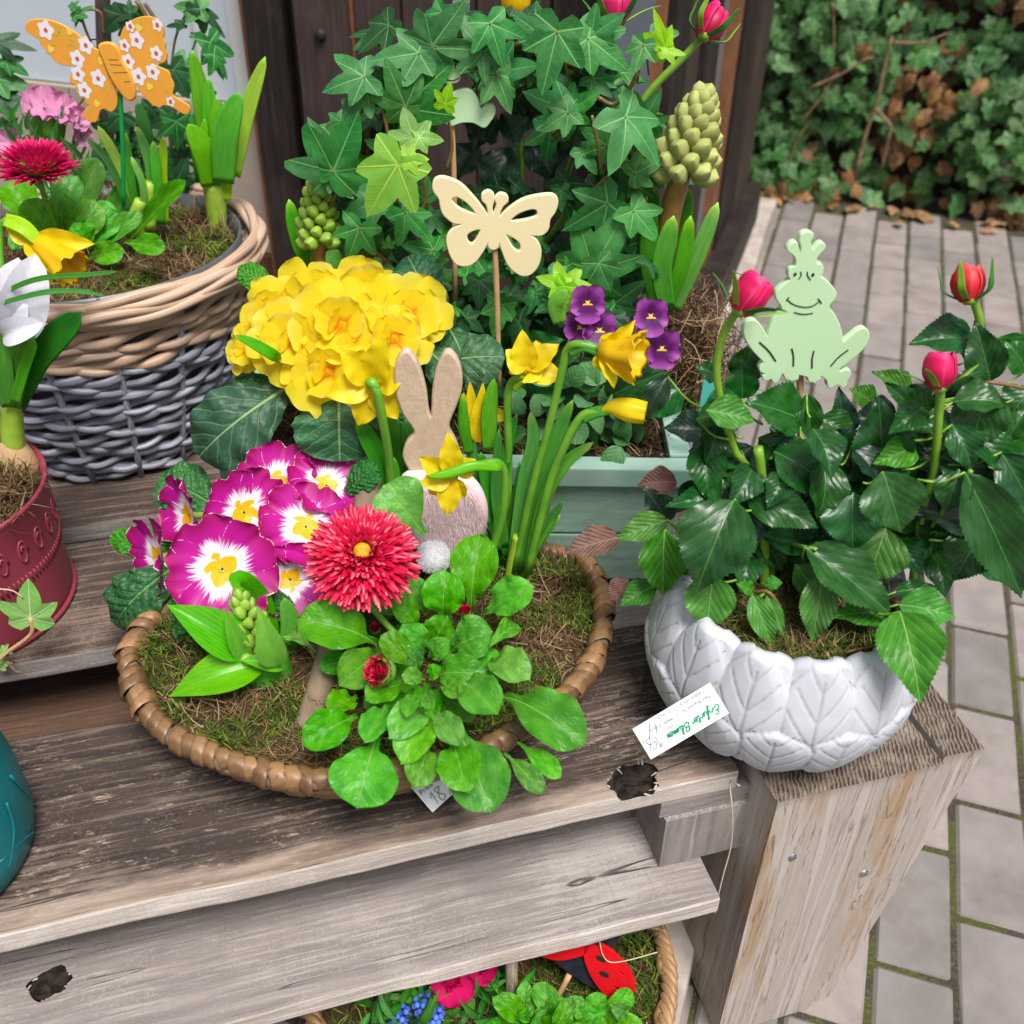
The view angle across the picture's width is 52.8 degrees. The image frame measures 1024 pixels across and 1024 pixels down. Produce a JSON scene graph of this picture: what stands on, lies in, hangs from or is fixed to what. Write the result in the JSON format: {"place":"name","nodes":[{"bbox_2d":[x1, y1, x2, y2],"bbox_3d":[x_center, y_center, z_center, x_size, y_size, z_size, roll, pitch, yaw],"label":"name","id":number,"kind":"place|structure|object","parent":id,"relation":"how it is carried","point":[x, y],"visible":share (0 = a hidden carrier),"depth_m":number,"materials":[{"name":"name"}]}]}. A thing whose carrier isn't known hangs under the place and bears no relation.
{"place":"outdoors","nodes":[
{"label":"outdoors","id":0,"kind":"place"},
{"bbox_2d":[271,196,1023,1023],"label":"pavement","id":1,"kind":"structure","parent":0,"point":[943,942],"depth_m":1.64,"materials":[{"name":"stone"}]},
{"bbox_2d":[0,0,775,374],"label":"house facade","id":2,"kind":"structure","parent":1,"relation":"on","point":[296,44],"depth_m":1.95,"materials":[{"name":"brown paint"}]},
{"bbox_2d":[289,0,306,156],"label":"door leaf","id":3,"kind":"structure","parent":2,"relation":"in","point":[290,1],"depth_m":1.86,"materials":[{"name":"brown wood"}]},
{"bbox_2d":[303,925,677,1023],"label":"ground basket","id":4,"kind":"object","parent":1,"relation":"on","point":[656,985],"visible":0.1,"depth_m":1.06,"materials":[{"name":"brown wicker"}]},
{"bbox_2d":[357,968,535,1023],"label":"muscari","id":5,"kind":"object","parent":4,"relation":"in","point":[425,1004],"visible":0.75,"depth_m":1.01,"materials":[{"name":"green plant"}]},
{"bbox_2d":[430,967,497,1007],"bbox_3d":[-0.047,0.510,1.054,0.069,0.151,0.044,-9,38,-13],"label":"crimson flower","id":6,"kind":"object","parent":4,"relation":"in","point":[461,988],"visible":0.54,"depth_m":1.02,"materials":[{"name":"pink plant"}]},
{"bbox_2d":[498,965,504,979],"bbox_3d":[-0.043,0.514,1.094,0.195,0.136,0.050,3,37,3],"label":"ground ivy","id":7,"kind":"object","parent":4,"relation":"in","point":[501,969],"depth_m":1.06,"materials":[{"name":"green plant"}]},
{"bbox_2d":[505,962,517,993],"bbox_3d":[0.000,0.485,1.038,0.018,0.195,0.013,28,44,32],"label":"wooden stake","id":8,"kind":"object","parent":4,"relation":"in","point":[511,972],"visible":0.39,"depth_m":1.01,"materials":[{"name":"brown wood"}]},
{"bbox_2d":[485,980,642,1023],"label":"ground bellis","id":9,"kind":"object","parent":4,"relation":"in","point":[549,1005],"visible":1,"depth_m":1.00,"materials":[{"name":"green plant"}]},
{"bbox_2d":[543,936,657,998],"bbox_3d":[0.080,0.452,1.031,0.126,0.122,0.038,1,37,0],"label":"ladybird pick","id":10,"kind":"object","parent":4,"relation":"in","point":[604,967],"visible":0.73,"depth_m":1.03,"materials":[{"name":"red wood"}]},
{"bbox_2d":[0,339,982,1023],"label":"wooden bench","id":11,"kind":"object","parent":1,"relation":"on","point":[154,881],"visible":0.55,"depth_m":0.99,"materials":[{"name":"brown wood"}]},
{"bbox_2d":[0,731,35,892],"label":"teal pot","id":12,"kind":"object","parent":11,"relation":"on","point":[17,821],"visible":1,"depth_m":0.86,"materials":[{"name":"ceramic"}]},
{"bbox_2d":[0,440,76,651],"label":"red pot","id":13,"kind":"object","parent":11,"relation":"on","point":[33,549],"visible":0.88,"depth_m":1.08,"materials":[{"name":"ceramic"}]},
{"bbox_2d":[0,579,57,673],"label":"ivy sprig","id":14,"kind":"object","parent":13,"relation":"attached to","point":[28,608],"visible":1,"depth_m":1.03,"materials":[{"name":"green plant"}]},
{"bbox_2d":[0,213,94,408],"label":"pot daffodil","id":15,"kind":"object","parent":13,"relation":"in","point":[55,250],"visible":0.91,"depth_m":1.06,"materials":[{"name":"yellow plant"}]},
{"bbox_2d":[0,254,117,474],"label":"white crocus","id":16,"kind":"object","parent":13,"relation":"in","point":[33,346],"visible":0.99,"depth_m":1.01,"materials":[{"name":"green plant"}]},
{"bbox_2d":[0,180,268,483],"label":"wicker planter","id":17,"kind":"object","parent":11,"relation":"on","point":[139,368],"visible":0.53,"depth_m":1.27,"materials":[{"name":"grey wicker"}]},
{"bbox_2d":[0,85,93,198],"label":"planter dianthus","id":18,"kind":"object","parent":17,"relation":"on","point":[52,113],"visible":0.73,"depth_m":1.29,"materials":[{"name":"pink plant"}]},
{"bbox_2d":[0,136,185,264],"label":"planter daisy","id":19,"kind":"object","parent":17,"relation":"on","point":[71,204],"visible":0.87,"depth_m":1.24,"materials":[{"name":"green plant"}]},
{"bbox_2d":[25,16,190,206],"bbox_3d":[-0.459,-0.464,1.207,0.174,0.217,0.011,3,37,3],"label":"orange butterfly pick","id":20,"kind":"object","parent":17,"relation":"in","point":[127,66],"visible":1,"depth_m":1.17,"materials":[{"name":"paint"}]},
{"bbox_2d":[0,0,233,192],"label":"planter ivy","id":21,"kind":"object","parent":17,"relation":"in","point":[170,123],"visible":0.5,"depth_m":1.39,"materials":[{"name":"green plant"}]},
{"bbox_2d":[87,100,168,239],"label":"planter bulbs","id":22,"kind":"object","parent":17,"relation":"in","point":[141,191],"visible":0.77,"depth_m":1.27,"materials":[{"name":"green plant"}]},
{"bbox_2d":[185,50,265,231],"bbox_3d":[-0.363,-0.472,1.333,0.111,0.224,0.049,-1,37,-3],"label":"planter hyacinth","id":23,"kind":"object","parent":17,"relation":"on","point":[218,136],"visible":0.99,"depth_m":1.31,"materials":[{"name":"green plant"}]},
{"bbox_2d":[112,480,615,798],"bbox_3d":[-0.130,0.111,1.000,0.505,0.187,0.348,-9,38,-13],"label":"wicker basket","id":24,"kind":"object","parent":11,"relation":"on","point":[564,618],"visible":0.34,"depth_m":0.96,"materials":[{"name":"brown wicker"}]},
{"bbox_2d":[167,570,298,696],"bbox_3d":[-0.258,0.121,0.953,0.126,0.116,0.089,-9,38,-13],"label":"hyacinth","id":25,"kind":"object","parent":24,"relation":"in","point":[243,644],"visible":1,"depth_m":0.94,"materials":[{"name":"green plant"}]},
{"bbox_2d":[102,440,380,650],"bbox_3d":[-0.275,0.028,1.048,0.290,0.169,0.226,-9,38,-13],"label":"primrose","id":26,"kind":"object","parent":24,"relation":"in","point":[265,507],"visible":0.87,"depth_m":1.02,"materials":[{"name":"purple plant"}]},
{"bbox_2d":[325,338,427,536],"bbox_3d":[-0.130,-0.068,1.005,0.091,0.213,0.122,-9,38,-13],"label":"daffodil","id":27,"kind":"object","parent":24,"relation":"in","point":[364,386],"visible":0.96,"depth_m":1.00,"materials":[{"name":"yellow plant"}]},
{"bbox_2d":[411,780,451,812],"bbox_3d":[-0.095,0.222,0.939,0.100,0.066,0.028,27,44,30],"label":"price tag","id":28,"kind":"object","parent":24,"relation":"attached to","point":[433,796],"visible":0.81,"depth_m":0.93,"materials":[{"name":"paper"}]},
{"bbox_2d":[283,503,586,812],"bbox_3d":[-0.076,0.111,0.894,0.237,0.156,0.271,-9,38,-13],"label":"bellis","id":29,"kind":"object","parent":24,"relation":"on","point":[361,557],"visible":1,"depth_m":0.90,"materials":[{"name":"green plant"}]},
{"bbox_2d":[394,347,487,574],"bbox_3d":[-0.070,-0.034,1.025,0.098,0.263,0.054,0,37,-1],"label":"bunny figurine","id":30,"kind":"object","parent":24,"relation":"in","point":[442,538],"visible":0.72,"depth_m":1.02,"materials":[{"name":"brown wood"}]},
{"bbox_2d":[419,289,649,580],"bbox_3d":[0.015,-0.058,1.002,0.214,0.345,0.118,-4,37,-7],"label":"daffodil clump","id":31,"kind":"object","parent":24,"relation":"in","point":[522,521],"visible":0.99,"depth_m":1.00,"materials":[{"name":"green plant"}]},
{"bbox_2d":[220,270,765,578],"bbox_3d":[-0.003,-0.131,1.203,0.625,0.337,0.263,1,36,0],"label":"mint crate","id":32,"kind":"object","parent":11,"relation":"on","point":[592,488],"visible":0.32,"depth_m":1.15,"materials":[{"name":"paint"}]},
{"bbox_2d":[285,180,342,268],"bbox_3d":[-0.213,-0.301,1.119,0.057,0.134,0.053,-9,38,-13],"label":"crate hyacinth","id":33,"kind":"object","parent":32,"relation":"in","point":[312,224],"visible":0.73,"depth_m":1.10,"materials":[{"name":"green plant"}]},
{"bbox_2d":[189,252,504,470],"bbox_3d":[-0.170,-0.152,1.070,0.326,0.183,0.163,0,37,-2],"label":"yellow primrose","id":34,"kind":"object","parent":32,"relation":"in","point":[298,327],"visible":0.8,"depth_m":1.04,"materials":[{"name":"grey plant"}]},
{"bbox_2d":[445,59,495,301],"bbox_3d":[-0.045,-0.329,1.077,0.055,0.270,0.010,1,36,0],"label":"green pick","id":35,"kind":"object","parent":32,"relation":"in","point":[468,108],"visible":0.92,"depth_m":1.02,"materials":[{"name":"paint"}]},
{"bbox_2d":[284,0,693,399],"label":"ivy ring","id":36,"kind":"object","parent":32,"relation":"in","point":[572,68],"visible":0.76,"depth_m":1.03,"materials":[{"name":"green plant"}]},
{"bbox_2d":[432,175,557,389],"bbox_3d":[-0.017,-0.229,1.058,0.122,0.233,0.009,-1,37,-2],"label":"cream butterfly pick","id":37,"kind":"object","parent":32,"relation":"in","point":[496,227],"visible":1,"depth_m":1.01,"materials":[{"name":"paint"}]},
{"bbox_2d":[501,0,530,178],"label":"yellow tulip","id":38,"kind":"object","parent":32,"relation":"in","point":[521,5],"visible":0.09,"depth_m":1.09,"materials":[{"name":"plant"}]},
{"bbox_2d":[444,0,740,420],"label":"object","id":39,"kind":"object","parent":32,"relation":"in","point":[713,22],"visible":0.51,"depth_m":1.10,"materials":[{"name":"green plant"}]},
{"bbox_2d":[511,285,680,463],"bbox_3d":[0.084,-0.140,1.099,0.183,0.218,0.101,4,37,4],"label":"viola","id":40,"kind":"object","parent":32,"relation":"in","point":[588,318],"visible":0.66,"depth_m":1.07,"materials":[{"name":"purple plant"}]},
{"bbox_2d":[639,81,722,312],"bbox_3d":[0.175,-0.327,1.073,0.077,0.234,0.086,2,37,1],"label":"crate hyacinth","id":41,"kind":"object","parent":32,"relation":"in","point":[689,141],"visible":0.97,"depth_m":1.05,"materials":[{"name":"green plant"}]},
{"bbox_2d":[699,380,714,411],"bbox_3d":[0.204,-0.116,1.068,0.018,0.064,0.006,-9,38,-13],"label":"label stick","id":42,"kind":"object","parent":32,"relation":"in","point":[707,388],"visible":0.35,"depth_m":1.06,"materials":[{"name":"teal plastic"}]},
{"bbox_2d":[644,563,916,771],"bbox_3d":[0.260,0.128,0.996,0.263,0.173,0.262,-9,38,-13],"label":"leaf relief bowl","id":43,"kind":"object","parent":11,"relation":"on","point":[835,694],"visible":0.43,"depth_m":0.90,"materials":[{"name":"white ceramic"}]},
{"bbox_2d":[633,683,728,758],"bbox_3d":[0.146,0.181,0.893,0.079,0.056,0.024,-9,38,-13],"label":"price tag","id":44,"kind":"object","parent":43,"relation":"attached to","point":[680,721],"visible":1,"depth_m":0.89,"materials":[{"name":"paper"}]},
{"bbox_2d":[714,781,739,913],"bbox_3d":[0.204,0.319,0.987,0.012,0.202,0.018,-9,38,-13],"label":"hanging thread","id":45,"kind":"object","parent":43,"relation":"hanging from","point":[731,834],"visible":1,"depth_m":0.98},
{"bbox_2d":[565,257,1023,702],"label":"rose bush","id":46,"kind":"object","parent":43,"relation":"in","point":[839,504],"visible":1,"depth_m":0.88,"materials":[{"name":"green plant"}]},
{"bbox_2d":[741,229,869,438],"bbox_3d":[0.248,-0.074,0.935,0.106,0.376,0.056,11,38,13],"label":"frog pick","id":47,"kind":"object","parent":43,"relation":"in","point":[800,339],"visible":0.98,"depth_m":0.87,"materials":[{"name":"green paint"}]},
{"bbox_2d":[665,921,693,1023],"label":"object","id":48,"kind":"structure","parent":1,"relation":"on","point":[683,949],"depth_m":1.23,"materials":[{"name":"stone"}]},
{"bbox_2d":[761,190,1021,233],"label":"leaf litter","id":49,"kind":"object","parent":1,"relation":"on","point":[921,216],"visible":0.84,"depth_m":3.32,"materials":[{"name":"brown plant"}]},
{"bbox_2d":[780,181,1012,219],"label":"ground","id":50,"kind":"structure","parent":0,"point":[933,207],"depth_m":3.56,"materials":[{"name":"brown soil"}]},
{"bbox_2d":[748,0,1023,230],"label":"ivy hedge","id":51,"kind":"object","parent":50,"relation":"on","point":[920,103],"visible":0.94,"depth_m":3.25,"materials":[{"name":"plant"}]}
]}

